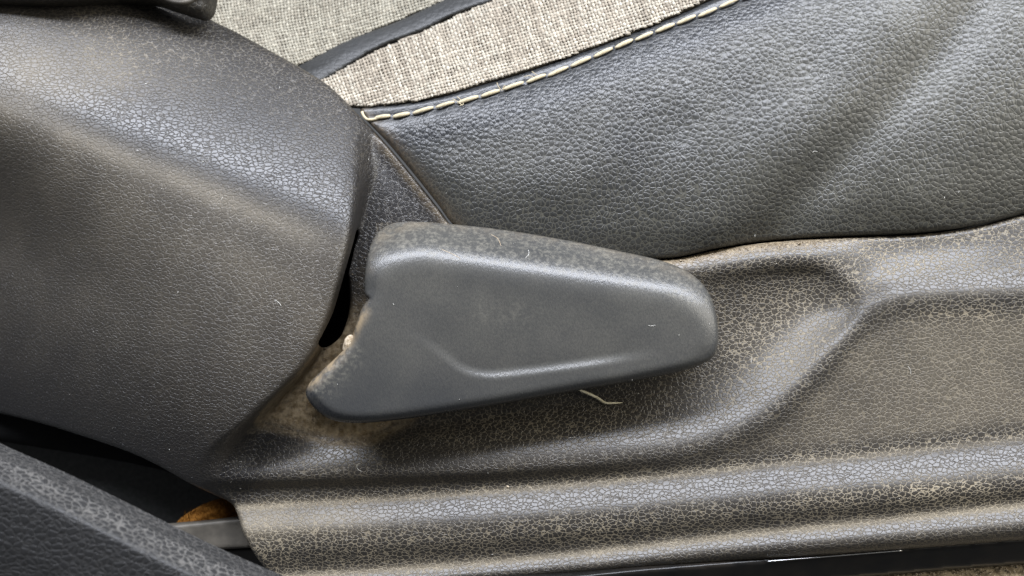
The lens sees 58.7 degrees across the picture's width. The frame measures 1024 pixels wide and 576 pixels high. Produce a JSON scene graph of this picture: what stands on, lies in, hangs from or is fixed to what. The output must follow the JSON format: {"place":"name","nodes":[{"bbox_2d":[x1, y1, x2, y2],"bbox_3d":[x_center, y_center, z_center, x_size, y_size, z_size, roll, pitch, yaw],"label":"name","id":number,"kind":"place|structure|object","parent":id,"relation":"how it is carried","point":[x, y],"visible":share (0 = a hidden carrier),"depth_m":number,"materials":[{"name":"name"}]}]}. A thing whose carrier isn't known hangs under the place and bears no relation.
{"place":"outdoors","nodes":[
{"label":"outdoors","id":0,"kind":"place"},
{"bbox_2d":[0,441,220,522],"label":"floor","id":1,"kind":"structure","parent":0,"point":[167,497],"depth_m":0.39,"materials":[{"name":"black carpet"}]},
{"bbox_2d":[0,444,282,575],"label":"pillar trim","id":2,"kind":"structure","parent":1,"relation":"on","point":[54,521],"depth_m":0.26,"materials":[{"name":"plastic"}]},
{"bbox_2d":[0,0,1023,575],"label":"car seat","id":3,"kind":"object","parent":1,"relation":"on","point":[608,164],"visible":1,"depth_m":0.32,"materials":[{"name":"plastic"}]},
{"bbox_2d":[169,516,264,567],"bbox_3d":[-0.120,0.101,0.350,0.081,0.034,0.012,0,40,0],"label":"seat rail","id":4,"kind":"object","parent":3,"relation":"attached to","point":[227,534],"visible":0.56,"depth_m":0.34,"materials":[{"name":"grey metal"}]},
{"bbox_2d":[177,498,237,522],"bbox_3d":[-0.116,0.087,0.349,0.026,0.015,0.012,0,40,0],"label":"felt pad","id":5,"kind":"object","parent":4,"relation":"on","point":[217,508],"visible":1,"depth_m":0.35,"materials":[{"name":"brown fabric"}]},
{"bbox_2d":[342,335,352,349],"bbox_3d":[-0.055,0.019,0.306,0.004,0.005,0.005,0,40,0],"label":"dirt crumb","id":6,"kind":"object","parent":3,"relation":"on","point":[347,341],"visible":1,"depth_m":0.30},
{"bbox_2d":[259,241,824,505],"bbox_3d":[0.009,0.030,0.328,0.204,0.083,0.066,0,40,0],"label":"loose grit","id":7,"kind":"object","parent":3,"relation":"on","point":[799,243],"visible":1,"depth_m":0.32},
{"bbox_2d":[137,51,965,554],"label":"lint specks","id":8,"kind":"object","parent":3,"relation":"on","point":[525,257],"visible":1,"depth_m":0.31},
{"bbox_2d":[579,390,621,403],"bbox_3d":[0.032,0.039,0.325,0.016,0.004,0.004,0,40,0],"label":"straw","id":9,"kind":"object","parent":3,"relation":"on","point":[594,396],"visible":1,"depth_m":0.33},
{"bbox_2d":[513,540,1023,575],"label":"sill strip","id":10,"kind":"object","parent":3,"relation":"attached to","point":[903,561],"visible":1,"depth_m":0.32,"materials":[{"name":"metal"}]},
{"bbox_2d":[884,564,1023,575],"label":"floor carpet","id":11,"kind":"object","parent":1,"relation":"on","point":[1019,569],"visible":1,"depth_m":0.32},
{"bbox_2d":[897,564,1023,575],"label":"sand grit","id":12,"kind":"object","parent":11,"relation":"on","point":[962,573],"visible":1,"depth_m":0.32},
{"bbox_2d":[353,108,451,223],"label":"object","id":13,"kind":"structure","parent":0,"point":[356,110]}
]}

